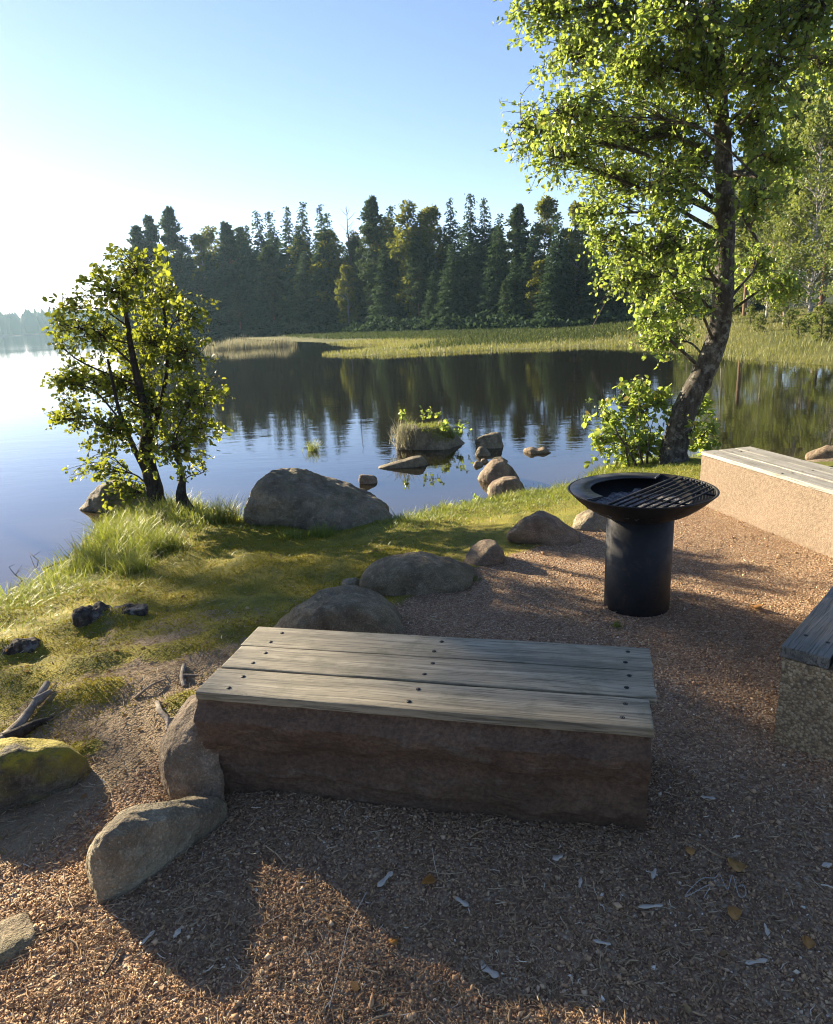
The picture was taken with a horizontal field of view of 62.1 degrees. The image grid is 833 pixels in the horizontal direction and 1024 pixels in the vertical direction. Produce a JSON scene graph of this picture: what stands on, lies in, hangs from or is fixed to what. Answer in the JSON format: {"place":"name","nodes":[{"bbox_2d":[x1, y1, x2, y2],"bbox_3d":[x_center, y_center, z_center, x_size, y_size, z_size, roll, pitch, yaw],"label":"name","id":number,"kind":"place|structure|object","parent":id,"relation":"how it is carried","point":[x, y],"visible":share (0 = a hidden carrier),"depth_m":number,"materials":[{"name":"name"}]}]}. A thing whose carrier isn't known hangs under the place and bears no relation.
{"place":"outdoors","nodes":[
{"label":"outdoors","id":0,"kind":"place"},
{"bbox_2d":[0,281,832,1023],"bbox_3d":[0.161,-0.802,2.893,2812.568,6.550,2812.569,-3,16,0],"label":"ground","id":1,"kind":"structure","parent":0,"point":[580,561],"depth_m":2.42,"materials":[{"name":"soil"}]},
{"bbox_2d":[0,912,37,966],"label":"moss rock","id":2,"kind":"object","parent":1,"relation":"on","point":[18,932],"visible":0.77,"depth_m":1.95,"materials":[{"name":"grey stone"}]},
{"bbox_2d":[2,637,40,654],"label":"rock","id":3,"kind":"object","parent":1,"relation":"on","point":[16,645],"visible":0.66,"depth_m":3.88,"materials":[{"name":"black stone"}]},
{"bbox_2d":[0,716,53,737],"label":"root","id":4,"kind":"object","parent":1,"relation":"on","point":[22,730],"visible":0.88,"depth_m":3.04,"materials":[{"name":"brown wood"}]},
{"bbox_2d":[0,737,90,814],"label":"moss rock","id":5,"kind":"object","parent":1,"relation":"on","point":[32,770],"visible":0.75,"depth_m":2.57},
{"bbox_2d":[0,304,116,334],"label":"distant wood","id":6,"kind":"object","parent":1,"relation":"on","point":[29,322],"visible":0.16,"depth_m":610.31,"materials":[{"name":"plant"}]},
{"bbox_2d":[71,601,111,627],"bbox_3d":[-1.993,0.665,4.285,0.258,0.199,0.177,-11,18,-26],"label":"rock","id":7,"kind":"object","parent":1,"relation":"on","point":[82,616],"visible":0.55,"depth_m":4.21,"materials":[{"name":"black stone"}]},
{"bbox_2d":[79,480,147,511],"bbox_3d":[-3.730,-0.171,8.564,0.837,0.474,0.605,-10,17,-23],"label":"lake rock","id":8,"kind":"object","parent":1,"relation":"on","point":[93,503],"visible":0.33,"depth_m":8.29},
{"bbox_2d":[72,506,159,551],"bbox_3d":[-2.873,0.170,6.671,0.983,0.361,0.964,-3,16,0],"label":"grass tuft","id":9,"kind":"object","parent":1,"relation":"on","point":[106,530],"visible":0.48,"depth_m":6.66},
{"bbox_2d":[0,490,239,603],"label":"long grass","id":10,"kind":"structure","parent":1,"relation":"on","point":[155,511],"depth_m":6.51,"materials":[{"name":"plant"}]},
{"bbox_2d":[92,540,164,577],"bbox_3d":[-2.319,0.393,5.593,0.588,0.233,0.737,11,21,39],"label":"grass tuft","id":11,"kind":"object","parent":1,"relation":"on","point":[131,569],"visible":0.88,"depth_m":5.60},
{"bbox_2d":[40,242,235,517],"bbox_3d":[-3.057,-1.272,7.668,2.010,3.174,2.123,-10,18,-24],"label":"alder bush","id":12,"kind":"object","parent":1,"relation":"on","point":[110,383],"visible":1,"depth_m":7.53,"materials":[{"name":"green plant"}]},
{"bbox_2d":[125,225,156,329],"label":"pine tree","id":13,"kind":"object","parent":1,"relation":"on","point":[135,233],"visible":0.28,"depth_m":108.42,"materials":[{"name":"green plant"}]},
{"bbox_2d":[138,214,165,292],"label":"pine tree","id":14,"kind":"object","parent":1,"relation":"on","point":[151,235],"visible":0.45,"depth_m":107.95,"materials":[{"name":"green plant"}]},
{"bbox_2d":[86,796,227,903],"bbox_3d":[-0.845,1.048,2.294,0.502,0.308,0.276,-17,21,-40],"label":"edge rock","id":15,"kind":"object","parent":1,"relation":"on","point":[132,847],"visible":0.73,"depth_m":2.15,"materials":[{"name":"stone"}]},
{"bbox_2d":[116,515,201,559],"bbox_3d":[-2.291,0.195,6.054,0.961,0.295,0.898,-3,16,0],"label":"grass tuft","id":16,"kind":"object","parent":1,"relation":"on","point":[158,539],"visible":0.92,"depth_m":6.01,"materials":[{"name":"plant"}]},
{"bbox_2d":[157,205,188,284],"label":"pine tree","id":17,"kind":"object","parent":1,"relation":"on","point":[170,239],"visible":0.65,"depth_m":108.58,"materials":[{"name":"green plant"}]},
{"bbox_2d":[158,694,224,800],"bbox_3d":[-0.861,0.903,2.628,0.234,0.403,0.492,-10,17,-23],"label":"edge rock","id":18,"kind":"object","parent":1,"relation":"on","point":[189,764],"visible":0.63,"depth_m":2.47,"materials":[{"name":"stone"}]},
{"bbox_2d":[181,238,201,333],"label":"spruce tree","id":19,"kind":"object","parent":1,"relation":"on","point":[190,264],"visible":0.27,"depth_m":104.38,"materials":[{"name":"green plant"}]},
{"bbox_2d":[188,271,207,318],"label":"pine tree","id":20,"kind":"object","parent":1,"relation":"on","point":[197,285],"visible":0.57,"depth_m":101.57,"materials":[{"name":"green plant"}]},
{"bbox_2d":[188,233,217,279],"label":"birch tree","id":21,"kind":"object","parent":1,"relation":"on","point":[199,243],"visible":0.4,"depth_m":103.83,"materials":[{"name":"green plant"}]},
{"bbox_2d":[196,254,229,338],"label":"spruce tree","id":22,"kind":"object","parent":1,"relation":"on","point":[211,282],"visible":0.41,"depth_m":100.65,"materials":[{"name":"green plant"}]},
{"bbox_2d":[192,225,238,268],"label":"birch tree","id":23,"kind":"object","parent":1,"relation":"on","point":[208,233],"visible":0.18,"depth_m":114.62,"materials":[{"name":"green plant"}]},
{"bbox_2d":[197,494,248,523],"bbox_3d":[-1.966,-0.048,7.232,0.794,0.330,0.936,2,17,15],"label":"grass tuft","id":24,"kind":"object","parent":1,"relation":"on","point":[227,517],"visible":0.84,"depth_m":7.20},
{"bbox_2d":[213,220,244,289],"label":"pine tree","id":25,"kind":"object","parent":1,"relation":"on","point":[228,251],"visible":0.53,"depth_m":103.70,"materials":[{"name":"green plant"}]},
{"bbox_2d":[0,512,462,853],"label":"moss carpet","id":26,"kind":"object","parent":1,"relation":"on","point":[205,579],"visible":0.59,"depth_m":4.84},
{"bbox_2d":[0,681,52,738],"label":"dead branch","id":27,"kind":"object","parent":26,"relation":"on","point":[42,695],"visible":0.91,"depth_m":3.20,"materials":[{"name":"grey wood"}]},
{"bbox_2d":[231,225,256,336],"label":"spruce tree","id":28,"kind":"object","parent":1,"relation":"on","point":[247,279],"visible":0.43,"depth_m":99.18,"materials":[{"name":"green plant"}]},
{"bbox_2d":[247,210,270,317],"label":"spruce tree","id":29,"kind":"object","parent":1,"relation":"on","point":[261,238],"visible":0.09,"depth_m":98.64,"materials":[{"name":"green plant"}]},
{"bbox_2d":[249,260,283,336],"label":"spruce tree","id":30,"kind":"object","parent":1,"relation":"on","point":[265,311],"visible":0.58,"depth_m":95.29,"materials":[{"name":"green plant"}]},
{"bbox_2d":[251,244,285,322],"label":"pine tree","id":31,"kind":"object","parent":1,"relation":"on","point":[267,256],"visible":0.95,"depth_m":93.97,"materials":[{"name":"green plant"}]},
{"bbox_2d":[259,211,287,268],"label":"spruce tree","id":32,"kind":"object","parent":1,"relation":"on","point":[272,235],"visible":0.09,"depth_m":99.64,"materials":[{"name":"green plant"}]},
{"bbox_2d":[272,206,295,327],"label":"spruce tree","id":33,"kind":"object","parent":1,"relation":"on","point":[285,258],"visible":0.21,"depth_m":93.37,"materials":[{"name":"green plant"}]},
{"bbox_2d":[276,226,312,334],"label":"spruce tree","id":34,"kind":"object","parent":1,"relation":"on","point":[286,317],"visible":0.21,"depth_m":91.11,"materials":[{"name":"green plant"}]},
{"bbox_2d":[280,235,313,303],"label":"tree","id":35,"kind":"object","parent":1,"relation":"on","point":[304,247],"visible":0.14,"depth_m":90.97,"materials":[{"name":"green plant"}]},
{"bbox_2d":[285,202,314,293],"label":"spruce tree","id":36,"kind":"object","parent":1,"relation":"on","point":[304,222],"visible":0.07,"depth_m":93.18,"materials":[{"name":"green plant"}]},
{"bbox_2d":[283,253,320,334],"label":"spruce tree","id":37,"kind":"object","parent":1,"relation":"on","point":[298,310],"visible":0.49,"depth_m":88.67,"materials":[{"name":"green plant"}]},
{"bbox_2d":[294,254,327,308],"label":"pine tree","id":38,"kind":"object","parent":1,"relation":"on","point":[306,258],"visible":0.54,"depth_m":87.95,"materials":[{"name":"green plant"}]},
{"bbox_2d":[295,243,334,333],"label":"spruce tree","id":39,"kind":"object","parent":1,"relation":"on","point":[313,314],"visible":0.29,"depth_m":87.58,"materials":[{"name":"green plant"}]},
{"bbox_2d":[243,468,391,530],"bbox_3d":[-1.033,-0.108,7.039,1.858,0.738,1.178,2,17,15],"label":"shore boulder","id":40,"kind":"object","parent":1,"relation":"on","point":[298,498],"visible":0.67,"depth_m":6.63,"materials":[{"name":"stone"}]},
{"bbox_2d":[302,204,344,330],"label":"spruce tree","id":41,"kind":"object","parent":1,"relation":"on","point":[324,255],"visible":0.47,"depth_m":86.62,"materials":[{"name":"green plant"}]},
{"bbox_2d":[307,230,345,322],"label":"birch tree","id":42,"kind":"object","parent":1,"relation":"on","point":[336,263],"visible":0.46,"depth_m":86.36,"materials":[{"name":"green plant"}]},
{"bbox_2d":[323,271,347,326],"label":"spruce tree","id":43,"kind":"object","parent":1,"relation":"on","point":[335,314],"visible":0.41,"depth_m":86.72,"materials":[{"name":"green plant"}]},
{"bbox_2d":[275,585,406,634],"bbox_3d":[-0.456,0.635,3.739,0.798,0.371,0.428,-5,16,-8],"label":"edge rock","id":44,"kind":"object","parent":1,"relation":"on","point":[351,608],"visible":0.52,"depth_m":3.61,"materials":[{"name":"grey stone"}]},
{"bbox_2d":[334,264,361,324],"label":"birch tree","id":45,"kind":"object","parent":1,"relation":"on","point":[346,271],"visible":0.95,"depth_m":83.19,"materials":[{"name":"green plant"}]},
{"bbox_2d":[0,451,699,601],"bbox_3d":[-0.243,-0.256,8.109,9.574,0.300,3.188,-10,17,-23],"label":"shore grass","id":46,"kind":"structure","parent":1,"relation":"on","point":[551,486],"depth_m":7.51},
{"bbox_2d":[0,456,700,658],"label":"short grass","id":47,"kind":"structure","parent":1,"relation":"on","point":[538,493],"depth_m":6.32,"materials":[{"name":"plant"}]},
{"bbox_2d":[354,194,392,288],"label":"pine tree","id":48,"kind":"object","parent":1,"relation":"on","point":[370,216],"visible":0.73,"depth_m":78.68,"materials":[{"name":"green plant"}]},
{"bbox_2d":[366,239,404,330],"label":"spruce tree","id":49,"kind":"object","parent":1,"relation":"on","point":[384,302],"visible":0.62,"depth_m":77.34,"materials":[{"name":"green plant"}]},
{"bbox_2d":[370,214,404,304],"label":"birch tree","id":50,"kind":"object","parent":1,"relation":"on","point":[385,223],"visible":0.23,"depth_m":78.53,"materials":[{"name":"green plant"}]},
{"bbox_2d":[385,199,431,318],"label":"birch tree","id":51,"kind":"object","parent":1,"relation":"on","point":[402,248],"visible":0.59,"depth_m":74.66,"materials":[{"name":"green plant"}]},
{"bbox_2d":[0,504,821,1023],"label":"leaf litter","id":52,"kind":"object","parent":1,"relation":"on","point":[356,986],"visible":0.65,"depth_m":1.99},
{"bbox_2d":[359,551,475,596],"bbox_3d":[0.010,0.420,4.479,0.751,0.322,0.538,-3,16,0],"label":"edge rock","id":53,"kind":"object","parent":1,"relation":"on","point":[414,573],"visible":0.78,"depth_m":4.26,"materials":[{"name":"grey stone"}]},
{"bbox_2d":[403,236,432,316],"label":"pine tree","id":54,"kind":"object","parent":1,"relation":"on","point":[418,265],"visible":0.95,"depth_m":73.35,"materials":[{"name":"green plant"}]},
{"bbox_2d":[398,225,446,308],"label":"birch tree","id":55,"kind":"object","parent":1,"relation":"on","point":[420,232],"visible":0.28,"depth_m":74.46,"materials":[{"name":"green plant"}]},
{"bbox_2d":[193,627,656,831],"bbox_3d":[0.052,0.801,2.520,1.566,0.488,0.580,1,16,13],"label":"stone bench","id":56,"kind":"object","parent":1,"relation":"on","point":[557,733],"visible":0.94,"depth_m":2.33,"materials":[{"name":"stone"}]},
{"bbox_2d":[411,205,448,271],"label":"birch tree","id":57,"kind":"object","parent":1,"relation":"on","point":[431,214],"visible":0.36,"depth_m":74.73,"materials":[{"name":"green plant"}]},
{"bbox_2d":[418,270,441,330],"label":"spruce tree","id":58,"kind":"object","parent":1,"relation":"on","point":[432,300],"visible":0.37,"depth_m":71.59,"materials":[{"name":"green plant"}]},
{"bbox_2d":[108,290,765,341],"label":"undergrowth","id":59,"kind":"object","parent":1,"relation":"on","point":[470,321],"visible":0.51,"depth_m":67.43,"materials":[{"name":"green plant"}]},
{"bbox_2d":[429,244,469,330],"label":"spruce tree","id":60,"kind":"object","parent":1,"relation":"on","point":[448,304],"visible":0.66,"depth_m":68.68,"materials":[{"name":"green plant"}]},
{"bbox_2d":[437,197,464,293],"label":"spruce tree","id":61,"kind":"object","parent":1,"relation":"on","point":[450,233],"visible":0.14,"depth_m":74.86,"materials":[{"name":"green plant"}]},
{"bbox_2d":[452,193,485,306],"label":"spruce tree","id":62,"kind":"object","parent":1,"relation":"on","point":[466,251],"visible":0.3,"depth_m":68.78,"materials":[{"name":"green plant"}]},
{"bbox_2d":[456,264,483,327],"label":"spruce tree","id":63,"kind":"object","parent":1,"relation":"on","point":[474,277],"visible":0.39,"depth_m":68.06,"materials":[{"name":"green plant"}]},
{"bbox_2d":[457,247,484,327],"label":"spruce tree","id":64,"kind":"object","parent":1,"relation":"on","point":[476,262],"visible":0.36,"depth_m":68.18,"materials":[{"name":"green plant"}]},
{"bbox_2d":[464,539,504,565],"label":"edge rock","id":65,"kind":"object","parent":1,"relation":"on","point":[487,552],"visible":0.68,"depth_m":4.65,"materials":[{"name":"stone"}]},
{"bbox_2d":[475,197,494,267],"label":"spruce tree","id":66,"kind":"object","parent":1,"relation":"on","point":[482,243],"visible":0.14,"depth_m":69.55,"materials":[{"name":"green plant"}]},
{"bbox_2d":[474,213,509,329],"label":"spruce tree","id":67,"kind":"object","parent":1,"relation":"on","point":[488,305],"visible":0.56,"depth_m":65.29,"materials":[{"name":"green plant"}]},
{"bbox_2d":[487,476,524,497],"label":"lake rock","id":68,"kind":"object","parent":1,"relation":"on","point":[503,484],"visible":0.44,"depth_m":8.01,"materials":[{"name":"stone"}]},
{"bbox_2d":[495,257,528,328],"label":"spruce tree","id":69,"kind":"object","parent":1,"relation":"on","point":[511,284],"visible":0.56,"depth_m":62.64,"materials":[{"name":"green plant"}]},
{"bbox_2d":[498,225,532,301],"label":"spruce tree","id":70,"kind":"object","parent":1,"relation":"on","point":[519,249],"visible":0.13,"depth_m":63.65,"materials":[{"name":"green plant"}]},
{"bbox_2d":[498,203,535,279],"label":"pine tree","id":71,"kind":"object","parent":1,"relation":"on","point":[516,219],"visible":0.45,"depth_m":64.31,"materials":[{"name":"green plant"}]},
{"bbox_2d":[508,224,545,323],"bbox_3d":[10.087,-21.057,63.206,6.015,9.648,5.953,-2,16,3],"label":"spruce tree","id":72,"kind":"object","parent":1,"relation":"on","point":[528,272],"visible":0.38,"depth_m":62.32,"materials":[{"name":"green plant"}]},
{"bbox_2d":[524,258,554,318],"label":"birch tree","id":73,"kind":"object","parent":1,"relation":"on","point":[538,265],"visible":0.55,"depth_m":61.15,"materials":[{"name":"green plant"}]},
{"bbox_2d":[506,510,578,544],"bbox_3d":[0.952,0.133,5.176,0.551,0.324,0.401,0,16,10],"label":"edge rock","id":74,"kind":"object","parent":1,"relation":"on","point":[540,527],"visible":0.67,"depth_m":5.01,"materials":[{"name":"stone"}]},
{"bbox_2d":[526,194,558,292],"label":"birch tree","id":75,"kind":"object","parent":1,"relation":"on","point":[546,207],"visible":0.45,"depth_m":63.60,"materials":[{"name":"green plant"}]},
{"bbox_2d":[529,248,572,328],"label":"spruce tree","id":76,"kind":"object","parent":1,"relation":"on","point":[552,307],"visible":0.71,"depth_m":59.47,"materials":[{"name":"green plant"}]},
{"bbox_2d":[535,212,579,317],"bbox_3d":[12.688,-20.904,60.898,4.331,10.294,4.739,11,21,40],"label":"spruce tree","id":77,"kind":"object","parent":1,"relation":"on","point":[563,266],"visible":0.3,"depth_m":60.32,"materials":[{"name":"green plant"}]},
{"bbox_2d":[557,200,593,310],"bbox_3d":[14.461,-22.083,62.443,3.930,11.168,4.079,-2,16,3],"label":"birch tree","id":78,"kind":"object","parent":1,"relation":"on","point":[571,235],"visible":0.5,"depth_m":61.24,"materials":[{"name":"green plant"}]},
{"bbox_2d":[572,509,605,530],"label":"edge rock","id":79,"kind":"object","parent":1,"relation":"on","point":[588,520],"visible":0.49,"depth_m":5.28,"materials":[{"name":"stone"}]},
{"bbox_2d":[574,228,621,324],"bbox_3d":[15.408,-19.226,57.715,4.744,8.403,4.696,-10,17,-22],"label":"spruce tree","id":80,"kind":"object","parent":1,"relation":"on","point":[593,299],"visible":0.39,"depth_m":57.48,"materials":[{"name":"green plant"}]},
{"bbox_2d":[567,472,719,616],"bbox_3d":[1.238,0.227,3.859,0.784,0.741,0.784,-3,16,0],"label":"fire pit","id":81,"kind":"object","parent":1,"relation":"on","point":[638,563],"visible":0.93,"depth_m":3.73,"materials":[{"name":"black metal"}]},
{"bbox_2d":[586,488,698,520],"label":"ash","id":82,"kind":"object","parent":81,"relation":"in","point":[612,496],"visible":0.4,"depth_m":3.87,"materials":[{"name":"grey wood"}]},
{"bbox_2d":[581,375,721,468],"bbox_3d":[2.881,-1.036,8.587,1.650,1.364,0.995,2,17,15],"label":"shrub","id":83,"kind":"object","parent":1,"relation":"on","point":[643,442],"visible":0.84,"depth_m":8.46,"materials":[{"name":"green plant"}]},
{"bbox_2d":[490,0,832,465],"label":"alder tree","id":84,"kind":"object","parent":1,"relation":"on","point":[717,73],"visible":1,"depth_m":7.25,"materials":[{"name":"green plant"}]},
{"bbox_2d":[733,128,773,315],"bbox_3d":[18.835,-16.130,39.280,3.345,10.657,3.011,-3,16,-1],"label":"pine tree","id":85,"kind":"object","parent":1,"relation":"on","point":[741,249],"visible":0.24,"depth_m":38.91,"materials":[{"name":"green plant"}]},
{"bbox_2d":[700,446,832,557],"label":"stone bench","id":86,"kind":"object","parent":1,"relation":"on","point":[789,498],"visible":0.86,"depth_m":5.00,"materials":[{"name":"stone"}]},
{"bbox_2d":[744,203,791,316],"bbox_3d":[18.491,-13.199,35.898,2.854,6.856,3.081,2,17,16],"label":"birch tree","id":87,"kind":"object","parent":1,"relation":"on","point":[768,234],"visible":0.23,"depth_m":35.74,"materials":[{"name":"green plant"}]},
{"bbox_2d":[765,209,813,324],"bbox_3d":[17.377,-11.237,32.391,2.463,5.393,2.262,-8,17,-17],"label":"birch tree","id":88,"kind":"object","parent":1,"relation":"on","point":[787,238],"visible":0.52,"depth_m":31.94,"materials":[{"name":"green plant"}]},
{"bbox_2d":[760,74,828,315],"bbox_3d":[18.928,-15.420,34.549,3.301,12.096,3.667,10,20,38],"label":"pine tree","id":89,"kind":"object","parent":1,"relation":"on","point":[790,124],"visible":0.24,"depth_m":33.48,"materials":[{"name":"green plant"}]},
{"bbox_2d":[773,91,832,323],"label":"birch tree","id":90,"kind":"object","parent":1,"relation":"on","point":[822,122],"visible":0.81,"depth_m":30.59,"materials":[{"name":"green plant"}]},
{"bbox_2d":[774,587,832,762],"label":"stone bench","id":91,"kind":"object","parent":1,"relation":"on","point":[804,717],"visible":0.93,"depth_m":2.56,"materials":[{"name":"stone"}]},
{"bbox_2d":[808,56,832,310],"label":"pine tree","id":92,"kind":"object","parent":1,"relation":"on","point":[826,151],"visible":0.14,"depth_m":34.66,"materials":[{"name":"green plant"}]},
{"bbox_2d":[808,301,832,341],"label":"bank bush","id":93,"kind":"object","parent":1,"relation":"on","point":[824,313],"visible":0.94,"depth_m":25.65,"materials":[{"name":"green plant"}]},
{"bbox_2d":[814,196,832,297],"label":"birch tree","id":94,"kind":"object","parent":1,"relation":"on","point":[829,256],"visible":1,"depth_m":28.57,"materials":[{"name":"green plant"}]},
{"bbox_2d":[0,332,832,598],"bbox_3d":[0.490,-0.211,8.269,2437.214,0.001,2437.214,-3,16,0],"label":"lake water","id":95,"kind":"structure","parent":0,"point":[285,402],"depth_m":14.40,"materials":[{"name":"liquid"}]},
{"bbox_2d":[201,334,297,350],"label":"dry reeds","id":96,"kind":"object","parent":95,"relation":"on","point":[239,343],"visible":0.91,"depth_m":56.53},
{"bbox_2d":[378,456,427,468],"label":"lake rock","id":97,"kind":"object","parent":95,"relation":"on","point":[414,461],"visible":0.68,"depth_m":9.84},
{"bbox_2d":[396,423,464,449],"bbox_3d":[0.258,-1.152,11.350,1.243,0.559,0.880,-2,16,2],"label":"islet","id":98,"kind":"object","parent":95,"relation":"on","point":[423,442],"visible":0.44,"depth_m":11.09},
{"bbox_2d":[383,416,417,449],"bbox_3d":[-0.318,-1.279,10.991,0.750,0.565,0.583,-3,16,0],"label":"grass tuft","id":99,"kind":"object","parent":98,"relation":"on","point":[402,433],"visible":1,"depth_m":11.01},
{"bbox_2d":[399,421,455,442],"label":"islet grass","id":100,"kind":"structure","parent":98,"relation":"on","point":[431,424],"depth_m":11.19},
{"bbox_2d":[274,321,685,348],"bbox_3d":[-1.626,-16.410,62.950,31.992,1.149,54.233,-3,16,0],"label":"sedge","id":101,"kind":"object","parent":95,"relation":"on","point":[487,335],"visible":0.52,"depth_m":49.56,"materials":[{"name":"plant"}]},
{"bbox_2d":[475,432,503,447],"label":"lake rock","id":102,"kind":"object","parent":95,"relation":"in","point":[492,440],"visible":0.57,"depth_m":10.94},
{"bbox_2d":[478,458,518,482],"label":"lake rock","id":103,"kind":"object","parent":95,"relation":"on","point":[493,470],"visible":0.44,"depth_m":8.74,"materials":[{"name":"stone"}]},
{"bbox_2d":[0,504,832,1023],"bbox_3d":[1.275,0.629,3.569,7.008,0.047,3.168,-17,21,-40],"label":"gravel","id":104,"kind":"structure","parent":0,"point":[452,933],"depth_m":1.97,"materials":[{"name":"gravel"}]},
{"bbox_2d":[0,0,832,317],"label":"sky","id":105,"kind":"structure","parent":0,"point":[114,113],"materials":[{"name":"blue"}]},
{"bbox_2d":[322,302,832,365],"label":"marsh grass","id":106,"kind":"structure","parent":0,"point":[397,343],"depth_m":36.94,"materials":[{"name":"plant"}]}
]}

